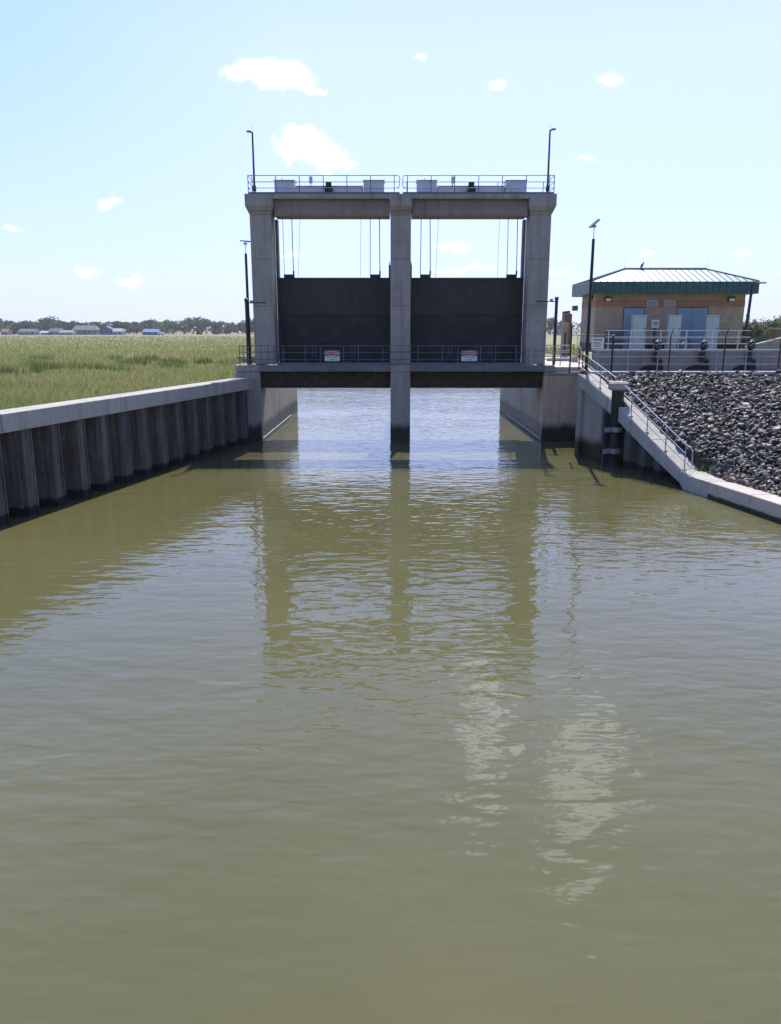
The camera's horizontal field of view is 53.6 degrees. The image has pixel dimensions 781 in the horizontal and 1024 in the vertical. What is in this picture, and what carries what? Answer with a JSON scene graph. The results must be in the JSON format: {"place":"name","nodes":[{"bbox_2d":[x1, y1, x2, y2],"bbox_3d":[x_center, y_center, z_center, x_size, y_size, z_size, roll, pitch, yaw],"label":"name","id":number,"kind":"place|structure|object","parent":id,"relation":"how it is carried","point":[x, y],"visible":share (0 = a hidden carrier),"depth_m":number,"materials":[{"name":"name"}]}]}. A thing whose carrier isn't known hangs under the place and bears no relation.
{"place":"outdoors","nodes":[
{"label":"outdoors","id":0,"kind":"place"},
{"bbox_2d":[0,329,12,334],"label":"house","id":1,"kind":"structure","parent":0,"point":[6,331],"depth_m":673.22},
{"bbox_2d":[17,329,39,334],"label":"house","id":2,"kind":"structure","parent":0,"point":[28,331],"depth_m":682.25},
{"bbox_2d":[48,328,62,334],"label":"house","id":3,"kind":"structure","parent":0,"point":[53,331],"depth_m":692.11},
{"bbox_2d":[58,330,75,334],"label":"house","id":4,"kind":"structure","parent":0,"point":[67,332],"depth_m":682.28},
{"bbox_2d":[72,325,99,334],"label":"house","id":5,"kind":"structure","parent":0,"point":[86,329],"depth_m":721.02,"materials":[{"name":"beige"}]},
{"bbox_2d":[99,326,113,334],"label":"house","id":6,"kind":"structure","parent":0,"point":[106,330],"depth_m":701.13,"materials":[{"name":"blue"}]},
{"bbox_2d":[112,328,125,334],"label":"house","id":7,"kind":"structure","parent":0,"point":[118,331],"depth_m":697.07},
{"bbox_2d":[142,329,160,334],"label":"house","id":8,"kind":"structure","parent":0,"point":[150,331],"depth_m":672.50,"materials":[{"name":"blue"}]},
{"bbox_2d":[0,331,591,444],"bbox_3d":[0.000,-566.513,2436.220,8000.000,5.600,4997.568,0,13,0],"label":"marsh ground","id":9,"kind":"structure","parent":0,"point":[549,339],"depth_m":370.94,"materials":[{"name":"plant"}]},
{"bbox_2d":[0,318,14,332],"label":"broadleaf tree","id":10,"kind":"object","parent":9,"relation":"on","point":[4,325],"visible":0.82,"depth_m":798.49,"materials":[{"name":"green plant"}]},
{"bbox_2d":[0,366,25,375],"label":"reed clump","id":11,"kind":"object","parent":9,"relation":"on","point":[4,371],"visible":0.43,"depth_m":57.66,"materials":[{"name":"green plant"}]},
{"bbox_2d":[7,322,20,333],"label":"broadleaf tree","id":12,"kind":"object","parent":9,"relation":"on","point":[16,325],"visible":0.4,"depth_m":831.77,"materials":[{"name":"green plant"}]},
{"bbox_2d":[14,357,43,365],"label":"reed clump","id":13,"kind":"object","parent":9,"relation":"on","point":[29,360],"visible":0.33,"depth_m":76.55,"materials":[{"name":"green plant"}]},
{"bbox_2d":[18,320,44,330],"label":"broadleaf tree","id":14,"kind":"object","parent":9,"relation":"on","point":[27,325],"visible":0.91,"depth_m":806.79,"materials":[{"name":"green plant"}]},
{"bbox_2d":[25,359,45,367],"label":"reed clump","id":15,"kind":"object","parent":9,"relation":"on","point":[44,361],"visible":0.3,"depth_m":69.88,"materials":[{"name":"green plant"}]},
{"bbox_2d":[28,364,46,373],"bbox_3d":[-27.119,-10.871,59.447,1.283,1.146,1.109,-8,16,-32],"label":"reed clump","id":16,"kind":"object","parent":9,"relation":"on","point":[40,368],"visible":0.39,"depth_m":59.44,"materials":[{"name":"green plant"}]},
{"bbox_2d":[34,361,50,369],"bbox_3d":[-28.955,-11.946,64.043,1.600,1.142,1.164,6,15,25],"label":"reed clump","id":17,"kind":"object","parent":9,"relation":"on","point":[46,366],"visible":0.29,"depth_m":64.00,"materials":[{"name":"green plant"}]},
{"bbox_2d":[36,315,57,330],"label":"broadleaf tree","id":18,"kind":"object","parent":9,"relation":"on","point":[46,323],"visible":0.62,"depth_m":844.82,"materials":[{"name":"green plant"}]},
{"bbox_2d":[45,360,65,369],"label":"reed clump","id":19,"kind":"object","parent":9,"relation":"on","point":[54,366],"visible":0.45,"depth_m":66.25,"materials":[{"name":"green plant"}]},
{"bbox_2d":[48,320,64,329],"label":"broadleaf tree","id":20,"kind":"object","parent":9,"relation":"on","point":[56,324],"visible":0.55,"depth_m":817.81,"materials":[{"name":"green plant"}]},
{"bbox_2d":[60,320,81,329],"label":"broadleaf tree","id":21,"kind":"object","parent":9,"relation":"on","point":[66,325],"visible":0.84,"depth_m":798.89,"materials":[{"name":"green plant"}]},
{"bbox_2d":[67,360,91,369],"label":"reed clump","id":22,"kind":"object","parent":9,"relation":"on","point":[73,365],"visible":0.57,"depth_m":68.45,"materials":[{"name":"green plant"}]},
{"bbox_2d":[87,361,103,369],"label":"reed clump","id":23,"kind":"object","parent":9,"relation":"on","point":[90,366],"visible":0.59,"depth_m":66.11,"materials":[{"name":"green plant"}]},
{"bbox_2d":[89,321,101,328],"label":"broadleaf tree","id":24,"kind":"object","parent":9,"relation":"on","point":[98,324],"visible":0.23,"depth_m":811.21,"materials":[{"name":"green plant"}]},
{"bbox_2d":[107,353,122,359],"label":"reed clump","id":25,"kind":"object","parent":9,"relation":"on","point":[112,357],"visible":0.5,"depth_m":87.60,"materials":[{"name":"green plant"}]},
{"bbox_2d":[104,362,135,372],"bbox_3d":[-22.338,-11.892,63.813,2.141,1.142,1.659,6,14,24],"label":"reed clump","id":26,"kind":"object","parent":9,"relation":"on","point":[120,367],"visible":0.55,"depth_m":63.65,"materials":[{"name":"green plant"}]},
{"bbox_2d":[112,321,132,333],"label":"broadleaf tree","id":27,"kind":"object","parent":9,"relation":"on","point":[120,324],"visible":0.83,"depth_m":826.27,"materials":[{"name":"green plant"}]},
{"bbox_2d":[0,377,254,526],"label":"sheet pile wall","id":28,"kind":"structure","parent":9,"relation":"on","point":[49,465],"depth_m":29.73,"materials":[{"name":"metal"}]},
{"bbox_2d":[116,357,144,363],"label":"reed clump","id":29,"kind":"object","parent":9,"relation":"on","point":[118,360],"visible":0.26,"depth_m":77.28,"materials":[{"name":"green plant"}]},
{"bbox_2d":[126,322,142,333],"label":"broadleaf tree","id":30,"kind":"object","parent":9,"relation":"on","point":[134,327],"visible":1,"depth_m":804.83,"materials":[{"name":"green plant"}]},
{"bbox_2d":[128,357,151,365],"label":"reed clump","id":31,"kind":"object","parent":9,"relation":"on","point":[137,362],"visible":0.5,"depth_m":75.75,"materials":[{"name":"green plant"}]},
{"bbox_2d":[135,354,159,361],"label":"reed clump","id":32,"kind":"object","parent":9,"relation":"on","point":[156,357],"visible":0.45,"depth_m":85.35,"materials":[{"name":"green plant"}]},
{"bbox_2d":[139,319,161,330],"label":"broadleaf tree","id":33,"kind":"object","parent":9,"relation":"on","point":[147,324],"visible":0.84,"depth_m":839.19,"materials":[{"name":"green plant"}]},
{"bbox_2d":[152,322,166,332],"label":"broadleaf tree","id":34,"kind":"object","parent":9,"relation":"on","point":[156,326],"visible":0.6,"depth_m":817.98,"materials":[{"name":"green plant"}]},
{"bbox_2d":[154,357,180,364],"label":"reed clump","id":35,"kind":"object","parent":9,"relation":"on","point":[157,361],"visible":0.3,"depth_m":75.26,"materials":[{"name":"green plant"}]},
{"bbox_2d":[157,319,187,333],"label":"broadleaf tree","id":36,"kind":"object","parent":9,"relation":"on","point":[176,327],"visible":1,"depth_m":795.45,"materials":[{"name":"green plant"}]},
{"bbox_2d":[159,359,188,368],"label":"reed clump","id":37,"kind":"object","parent":9,"relation":"on","point":[169,363],"visible":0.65,"depth_m":70.55,"materials":[{"name":"green plant"}]},
{"bbox_2d":[182,316,207,333],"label":"broadleaf tree","id":38,"kind":"object","parent":9,"relation":"on","point":[194,322],"visible":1,"depth_m":804.31,"materials":[{"name":"green plant"}]},
{"bbox_2d":[193,357,211,364],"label":"reed clump","id":39,"kind":"object","parent":9,"relation":"on","point":[200,360],"visible":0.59,"depth_m":78.12,"materials":[{"name":"green plant"}]},
{"bbox_2d":[195,319,211,333],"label":"broadleaf tree","id":40,"kind":"object","parent":9,"relation":"on","point":[206,326],"visible":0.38,"depth_m":847.06,"materials":[{"name":"green plant"}]},
{"bbox_2d":[210,320,223,333],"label":"broadleaf tree","id":41,"kind":"object","parent":9,"relation":"on","point":[218,326],"visible":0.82,"depth_m":821.15,"materials":[{"name":"green plant"}]},
{"bbox_2d":[213,357,242,365],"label":"reed clump","id":42,"kind":"object","parent":9,"relation":"on","point":[221,361],"visible":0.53,"depth_m":77.02,"materials":[{"name":"green plant"}]},
{"bbox_2d":[222,324,237,333],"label":"broadleaf tree","id":43,"kind":"object","parent":9,"relation":"on","point":[230,328],"visible":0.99,"depth_m":800.07,"materials":[{"name":"green plant"}]},
{"bbox_2d":[235,320,245,333],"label":"broadleaf tree","id":44,"kind":"object","parent":9,"relation":"on","point":[239,327],"visible":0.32,"depth_m":835.97,"materials":[{"name":"green plant"}]},
{"bbox_2d":[241,318,253,333],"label":"broadleaf tree","id":45,"kind":"object","parent":9,"relation":"on","point":[251,326],"visible":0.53,"depth_m":814.42,"materials":[{"name":"green plant"}]},
{"bbox_2d":[2,320,765,333],"bbox_3d":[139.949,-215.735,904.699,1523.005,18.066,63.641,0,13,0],"label":"woodland","id":46,"kind":"object","parent":9,"relation":"on","point":[227,323],"visible":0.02,"depth_m":893.64,"materials":[{"name":"green plant"}]},
{"bbox_2d":[546,317,557,334],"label":"broadleaf tree","id":47,"kind":"object","parent":9,"relation":"on","point":[550,323],"visible":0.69,"depth_m":677.93,"materials":[{"name":"green plant"}]},
{"bbox_2d":[562,306,577,356],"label":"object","id":48,"kind":"structure","parent":9,"relation":"on","point":[566,316],"depth_m":60.95,"materials":[{"name":"paint"}]},
{"bbox_2d":[591,338,603,348],"bbox_3d":[10.740,-8.518,40.154,0.645,1.065,0.088,0,13,0],"label":"notice board","id":49,"kind":"object","parent":9,"relation":"on","point":[597,343],"visible":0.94,"depth_m":40.06,"materials":[{"name":"white paint"}]},
{"bbox_2d":[651,320,658,348],"bbox_3d":[18.169,-12.130,53.229,0.471,2.134,0.215,0,13,0],"label":"meter box","id":50,"kind":"object","parent":9,"relation":"on","point":[654,324],"visible":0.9,"depth_m":53.01,"materials":[{"name":"grey"}]},
{"bbox_2d":[572,267,759,349],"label":"pump house","id":51,"kind":"structure","parent":9,"relation":"on","point":[692,296],"depth_m":55.91,"materials":[{"name":"brick"}]},
{"bbox_2d":[622,307,644,348],"bbox_3d":[17.632,-13.311,56.207,1.552,3.056,0.117,0,13,0],"label":"door","id":52,"kind":"structure","parent":51,"relation":"in","point":[627,311],"depth_m":56.04,"materials":[{"name":"metal"}]},
{"bbox_2d":[629,315,647,348],"bbox_3d":[17.335,-12.506,54.124,0.982,2.458,0.600,0,13,0],"label":"electrical cabinet","id":53,"kind":"object","parent":51,"relation":"attached to","point":[638,322],"visible":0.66,"depth_m":53.86,"materials":[{"name":"metal"}]},
{"bbox_2d":[664,315,682,348],"bbox_3d":[19.771,-12.506,54.124,0.952,2.458,0.600,0,13,0],"label":"electrical cabinet","id":54,"kind":"object","parent":51,"relation":"attached to","point":[673,322],"visible":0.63,"depth_m":53.86,"materials":[{"name":"metal"}]},
{"bbox_2d":[677,308,692,348],"bbox_3d":[21.309,-13.307,56.242,1.090,3.012,0.050,0,13,0],"label":"door","id":55,"kind":"structure","parent":51,"relation":"in","point":[686,320],"depth_m":56.11,"materials":[{"name":"metal"}]},
{"bbox_2d":[689,308,707,348],"bbox_3d":[22.416,-13.300,56.210,1.090,3.012,0.117,0,13,0],"label":"door","id":56,"kind":"structure","parent":51,"relation":"in","point":[698,314],"depth_m":56.16,"materials":[{"name":"metal"}]},
{"bbox_2d":[702,315,720,348],"bbox_3d":[22.399,-12.506,54.124,0.949,2.458,0.600,0,13,0],"label":"electrical cabinet","id":57,"kind":"object","parent":51,"relation":"attached to","point":[711,322],"visible":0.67,"depth_m":53.85,"materials":[{"name":"metal"}]},
{"bbox_2d":[741,322,754,347],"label":"shrub","id":58,"kind":"object","parent":9,"relation":"on","point":[750,335],"visible":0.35,"depth_m":92.98,"materials":[{"name":"green plant"}]},
{"bbox_2d":[742,282,766,348],"bbox_3d":[24.366,-13.060,51.889,1.156,4.566,0.300,0,13,0],"label":"street lamp","id":59,"kind":"object","parent":9,"relation":"on","point":[747,316],"visible":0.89,"depth_m":51.77,"materials":[{"name":"metal"}]},
{"bbox_2d":[746,322,769,345],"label":"shrub","id":60,"kind":"object","parent":9,"relation":"on","point":[758,329],"visible":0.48,"depth_m":94.55,"materials":[{"name":"green plant"}]},
{"bbox_2d":[753,331,769,342],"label":"shrub","id":61,"kind":"object","parent":9,"relation":"on","point":[763,337],"visible":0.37,"depth_m":94.20,"materials":[{"name":"green plant"}]},
{"bbox_2d":[745,337,780,348],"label":"access ramp","id":62,"kind":"structure","parent":9,"relation":"on","point":[772,344],"depth_m":49.28,"materials":[{"name":"concrete"}]},
{"bbox_2d":[763,316,778,331],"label":"shrub","id":63,"kind":"object","parent":9,"relation":"on","point":[773,323],"visible":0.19,"depth_m":96.99,"materials":[{"name":"green plant"}]},
{"bbox_2d":[769,329,780,339],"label":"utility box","id":64,"kind":"object","parent":9,"relation":"on","point":[775,333],"visible":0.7,"depth_m":56.75,"materials":[{"name":"metal"}]},
{"bbox_2d":[0,388,780,1023],"bbox_3d":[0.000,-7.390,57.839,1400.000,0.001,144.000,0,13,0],"label":"canal water","id":65,"kind":"structure","parent":0,"point":[338,706],"depth_m":11.69,"materials":[{"name":"liquid"}]},
{"bbox_2d":[235,194,556,441],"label":"floodgate tower","id":66,"kind":"structure","parent":65,"relation":"in","point":[272,405],"depth_m":42.39,"materials":[{"name":"concrete"}]},
{"bbox_2d":[240,240,252,364],"bbox_3d":[-7.883,-11.535,42.694,0.546,6.662,0.340,0,13,0],"label":"panel pole","id":67,"kind":"object","parent":66,"relation":"on","point":[246,275],"visible":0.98,"depth_m":42.46,"materials":[{"name":"metal"}]},
{"bbox_2d":[246,130,255,191],"bbox_3d":[-7.378,-18.686,41.121,0.430,3.504,0.260,0,13,0],"label":"light mast","id":68,"kind":"object","parent":66,"relation":"on","point":[254,186],"visible":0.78,"depth_m":41.08,"materials":[{"name":"metal"}]},
{"bbox_2d":[244,298,265,364],"bbox_3d":[-7.416,-9.971,42.753,1.210,3.590,0.209,0,13,0],"label":"bracket pole","id":69,"kind":"object","parent":66,"relation":"on","point":[247,321],"visible":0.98,"depth_m":42.60,"materials":[{"name":"metal"}]},
{"bbox_2d":[239,345,275,364],"bbox_3d":[-7.280,-8.812,43.332,2.060,1.068,2.320,0,13,0],"label":"pier railing","id":70,"kind":"object","parent":66,"relation":"on","point":[260,352],"visible":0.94,"depth_m":42.23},
{"bbox_2d":[247,175,399,193],"bbox_3d":[-3.521,-17.508,41.716,8.053,0.938,1.821,0,13,0],"label":"deck railing","id":71,"kind":"object","parent":66,"relation":"on","point":[323,192],"visible":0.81,"depth_m":40.92,"materials":[{"name":"metal"}]},
{"bbox_2d":[274,176,384,191],"bbox_3d":[-3.277,-17.531,41.681,5.939,1.000,1.298,0,13,0],"label":"hoist machine","id":72,"kind":"object","parent":66,"relation":"on","point":[282,185],"visible":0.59,"depth_m":41.41,"materials":[{"name":"grey metal"}]},
{"bbox_2d":[276,345,389,365],"bbox_3d":[-3.128,-8.455,42.268,6.175,1.279,0.084,0,13,0],"label":"walkway railing","id":73,"kind":"object","parent":66,"relation":"on","point":[315,363],"visible":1,"depth_m":42.29,"materials":[{"name":"metal"}]},
{"bbox_2d":[325,351,339,360],"bbox_3d":[-3.182,-8.513,42.167,0.814,0.551,0.022,0,13,0],"label":"danger sign","id":74,"kind":"object","parent":73,"relation":"attached to","point":[332,355],"visible":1,"depth_m":42.17,"materials":[{"name":"white paint"}]},
{"bbox_2d":[280,219,388,362],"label":"lift gate","id":75,"kind":"structure","parent":66,"relation":"attached to","point":[334,311],"depth_m":44.08,"materials":[{"name":"metal"}]},
{"bbox_2d":[390,345,410,364],"bbox_3d":[0.545,-8.554,42.212,1.250,1.067,0.120,0,13,0],"label":"pier railing","id":76,"kind":"object","parent":66,"relation":"on","point":[400,352],"visible":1,"depth_m":42.13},
{"bbox_2d":[411,219,520,362],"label":"lift gate","id":77,"kind":"structure","parent":66,"relation":"attached to","point":[465,311],"depth_m":44.08,"materials":[{"name":"metal"}]},
{"bbox_2d":[411,345,525,365],"bbox_3d":[4.254,-8.455,42.268,6.256,1.279,0.084,0,13,0],"label":"walkway railing","id":78,"kind":"object","parent":66,"relation":"on","point":[489,363],"visible":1,"depth_m":42.29,"materials":[{"name":"metal"}]},
{"bbox_2d":[461,351,476,360],"bbox_3d":[4.298,-8.513,42.167,0.856,0.551,0.022,0,13,0],"label":"danger sign","id":79,"kind":"object","parent":78,"relation":"attached to","point":[468,355],"visible":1,"depth_m":42.18,"materials":[{"name":"white paint"}]},
{"bbox_2d":[416,176,525,191],"bbox_3d":[4.350,-17.531,41.681,5.939,1.000,1.298,0,13,0],"label":"hoist machine","id":80,"kind":"object","parent":66,"relation":"on","point":[424,185],"visible":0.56,"depth_m":41.40,"materials":[{"name":"grey metal"}]},
{"bbox_2d":[402,175,554,193],"bbox_3d":[4.651,-17.508,41.716,8.053,0.938,1.821,0,13,0],"label":"deck railing","id":81,"kind":"object","parent":66,"relation":"on","point":[478,192],"visible":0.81,"depth_m":40.92,"materials":[{"name":"metal"}]},
{"bbox_2d":[536,297,558,364],"bbox_3d":[8.552,-9.935,42.453,1.210,3.656,0.209,0,13,0],"label":"bracket pole","id":82,"kind":"object","parent":66,"relation":"on","point":[555,320],"visible":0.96,"depth_m":42.28,"materials":[{"name":"metal"}]},
{"bbox_2d":[545,128,555,191],"bbox_3d":[8.505,-18.738,41.109,0.430,3.612,0.260,0,13,0],"label":"light mast","id":83,"kind":"object","parent":66,"relation":"on","point":[547,188],"visible":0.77,"depth_m":41.09,"materials":[{"name":"metal"}]},
{"bbox_2d":[529,345,572,364],"bbox_3d":[8.775,-8.561,42.261,2.350,1.068,0.120,0,13,0],"label":"pier railing","id":84,"kind":"object","parent":66,"relation":"on","point":[553,352],"visible":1,"depth_m":42.21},
{"bbox_2d":[538,372,609,440],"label":"return wall","id":85,"kind":"structure","parent":65,"relation":"in","point":[558,405],"depth_m":42.95,"materials":[{"name":"beige concrete"}]},
{"bbox_2d":[601,414,608,464],"bbox_3d":[9.780,-2.572,35.417,0.200,3.850,0.200,0,13,0],"label":"timber post","id":86,"kind":"object","parent":65,"relation":"in","point":[605,436],"visible":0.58,"depth_m":35.15,"materials":[{"name":"wood"}]},
{"bbox_2d":[603,381,628,465],"bbox_3d":[10.182,-3.256,35.092,0.852,5.330,0.940,5,14,22],"label":"fender pile","id":87,"kind":"object","parent":65,"relation":"in","point":[615,428],"visible":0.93,"depth_m":34.75,"materials":[{"name":"wood"}]},
{"bbox_2d":[0,0,780,330],"label":"sky","id":88,"kind":"structure","parent":0,"point":[126,162],"materials":[{"name":"blue"}]},
{"bbox_2d":[553,324,560,334],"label":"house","id":89,"kind":"structure","parent":0,"point":[558,329],"depth_m":632.79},
{"bbox_2d":[560,322,568,356],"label":"gate pillar","id":90,"kind":"structure","parent":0,"point":[565,327],"depth_m":59.02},
{"bbox_2d":[545,346,741,355],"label":"levee grass","id":91,"kind":"structure","parent":0,"point":[551,348],"depth_m":62.80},
{"bbox_2d":[545,357,775,375],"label":"pavement","id":92,"kind":"structure","parent":0,"point":[563,366],"depth_m":38.89,"materials":[{"name":"concrete"}]},
{"bbox_2d":[576,335,585,358],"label":"chain link gate","id":93,"kind":"structure","parent":92,"relation":"on","point":[579,343],"depth_m":53.73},
{"bbox_2d":[569,325,610,372],"bbox_3d":[9.812,-7.962,37.780,2.080,2.289,0.074,0,13,0],"label":"frame fence","id":94,"kind":"object","parent":92,"relation":"on","point":[576,354],"visible":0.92,"depth_m":37.83,"materials":[{"name":"metal"}]},
{"bbox_2d":[584,219,599,371],"bbox_3d":[9.542,-10.281,36.928,0.462,7.052,0.340,0,13,0],"label":"panel pole","id":95,"kind":"object","parent":92,"relation":"on","point":[593,225],"visible":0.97,"depth_m":36.89,"materials":[{"name":"metal"}]},
{"bbox_2d":[591,349,780,369],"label":"terrace wall","id":96,"kind":"structure","parent":92,"relation":"on","point":[684,363],"depth_m":38.97,"materials":[{"name":"concrete"}]},
{"bbox_2d":[639,340,662,369],"bbox_3d":[13.174,-7.872,38.704,1.180,1.470,0.442,0,13,0],"label":"outfall valve","id":97,"kind":"object","parent":96,"relation":"attached to","point":[654,359],"visible":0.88,"depth_m":38.88,"materials":[{"name":"black paint"}]},
{"bbox_2d":[605,330,750,348],"bbox_3d":[14.457,-8.672,38.898,7.275,0.938,0.120,0,13,0],"label":"terrace railing","id":98,"kind":"object","parent":96,"relation":"on","point":[608,343],"visible":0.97,"depth_m":38.85,"materials":[{"name":"metal"}]},
{"bbox_2d":[685,340,708,369],"bbox_3d":[15.502,-7.872,38.704,1.180,1.470,0.442,0,13,0],"label":"outfall valve","id":99,"kind":"object","parent":96,"relation":"attached to","point":[704,345],"visible":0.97,"depth_m":38.78,"materials":[{"name":"black paint"}]},
{"bbox_2d":[732,340,755,369],"bbox_3d":[17.867,-7.872,38.704,1.180,1.470,0.442,0,13,0],"label":"outfall valve","id":100,"kind":"object","parent":96,"relation":"attached to","point":[751,345],"visible":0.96,"depth_m":38.71,"materials":[{"name":"black paint"}]},
{"bbox_2d":[595,351,780,370],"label":"promenade railing","id":101,"kind":"object","parent":92,"relation":"on","point":[598,356],"visible":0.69,"depth_m":38.14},
{"bbox_2d":[610,329,780,371],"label":"security fence","id":102,"kind":"object","parent":92,"relation":"on","point":[613,344],"visible":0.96,"depth_m":37.74,"materials":[{"name":"metal"}]},
{"bbox_2d":[676,338,691,348],"bbox_3d":[19.985,-11.370,52.581,1.200,0.910,0.576,0,13,0],"label":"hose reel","id":103,"kind":"object","parent":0,"point":[683,345],"visible":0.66,"depth_m":52.38,"materials":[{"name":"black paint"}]},
{"bbox_2d":[602,376,780,494],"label":"earth bank","id":104,"kind":"structure","parent":0,"point":[698,462],"depth_m":32.32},
{"bbox_2d":[574,374,780,522],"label":"ramp wall","id":105,"kind":"structure","parent":104,"relation":"on","point":[642,452],"depth_m":32.87,"materials":[{"name":"concrete"}]},
{"bbox_2d":[581,353,692,469],"bbox_3d":[10.415,-4.606,33.481,0.171,4.253,9.100,-3,14,-14],"label":"ramp handrail","id":106,"kind":"object","parent":105,"relation":"on","point":[646,431],"visible":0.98,"depth_m":32.29,"materials":[{"name":"metal"}]},
{"bbox_2d":[599,370,780,495],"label":"riprap stones","id":107,"kind":"object","parent":104,"relation":"on","point":[766,480],"visible":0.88,"depth_m":32.97,"materials":[{"name":"stone"}]},
{"bbox_2d":[725,476,735,481],"bbox_3d":[12.594,-1.180,28.390,0.318,0.321,0.555,20,-30,-38],"label":"riprap rock","id":108,"kind":"object","parent":104,"relation":"on","point":[731,479],"visible":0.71,"depth_m":28.32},
{"bbox_2d":[737,422,747,429],"bbox_3d":[14.048,-3.436,30.793,0.467,0.222,0.320,26,45,22],"label":"riprap rock","id":109,"kind":"object","parent":104,"relation":"on","point":[740,425],"visible":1,"depth_m":30.73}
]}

